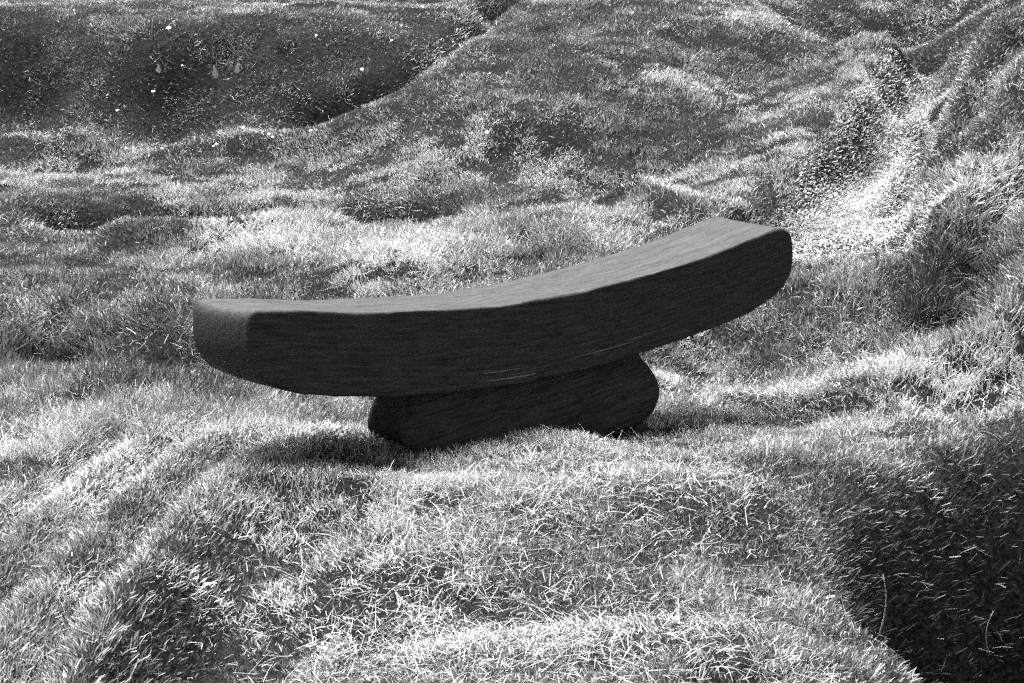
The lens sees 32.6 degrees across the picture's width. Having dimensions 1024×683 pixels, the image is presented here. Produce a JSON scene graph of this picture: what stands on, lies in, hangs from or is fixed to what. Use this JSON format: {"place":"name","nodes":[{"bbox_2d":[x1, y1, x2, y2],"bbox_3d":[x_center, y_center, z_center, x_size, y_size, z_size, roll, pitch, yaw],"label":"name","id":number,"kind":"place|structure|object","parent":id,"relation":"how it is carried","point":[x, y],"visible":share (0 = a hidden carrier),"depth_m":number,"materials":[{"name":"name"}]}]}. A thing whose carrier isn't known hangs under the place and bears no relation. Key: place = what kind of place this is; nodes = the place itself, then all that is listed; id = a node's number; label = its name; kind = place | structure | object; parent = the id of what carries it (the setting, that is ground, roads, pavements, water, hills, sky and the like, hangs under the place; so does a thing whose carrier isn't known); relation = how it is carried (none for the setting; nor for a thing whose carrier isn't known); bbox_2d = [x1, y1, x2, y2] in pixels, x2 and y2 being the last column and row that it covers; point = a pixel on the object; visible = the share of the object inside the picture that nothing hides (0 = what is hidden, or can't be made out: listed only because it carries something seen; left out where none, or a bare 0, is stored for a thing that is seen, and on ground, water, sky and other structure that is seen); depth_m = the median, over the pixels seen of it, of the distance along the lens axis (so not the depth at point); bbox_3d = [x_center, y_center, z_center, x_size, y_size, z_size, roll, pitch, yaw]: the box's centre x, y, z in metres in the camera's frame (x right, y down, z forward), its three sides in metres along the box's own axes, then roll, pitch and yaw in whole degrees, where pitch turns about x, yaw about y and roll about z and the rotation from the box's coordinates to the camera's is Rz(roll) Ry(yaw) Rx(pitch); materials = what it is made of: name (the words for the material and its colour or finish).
{"place":"outdoors","nodes":[
{"label":"outdoors","id":0,"kind":"place"},
{"bbox_2d":[0,0,1023,682],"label":"ground","id":1,"kind":"structure","parent":0,"point":[972,632],"depth_m":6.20,"materials":[{"name":"grey plant"}]},
{"bbox_2d":[193,217,792,455],"bbox_3d":[0.031,0.026,4.520,1.763,0.511,0.262,-10,13,-37],"label":"bench","id":2,"kind":"object","parent":1,"relation":"on","point":[562,348],"visible":0.84,"depth_m":4.37,"materials":[{"name":"black wood"}]},
{"bbox_2d":[876,575,886,639],"bbox_3d":[0.800,0.576,3.785,0.013,0.160,0.023,-2,13,-8],"label":"dry stalk","id":3,"kind":"object","parent":1,"relation":"on","point":[885,609],"visible":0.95,"depth_m":3.78,"materials":[{"name":"plant"}]},
{"bbox_2d":[985,612,992,659],"bbox_3d":[1.129,0.696,4.149,0.014,0.130,0.023,2,13,9],"label":"dry stalk","id":4,"kind":"object","parent":1,"relation":"on","point":[986,637],"visible":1,"depth_m":4.14,"materials":[{"name":"plant"}]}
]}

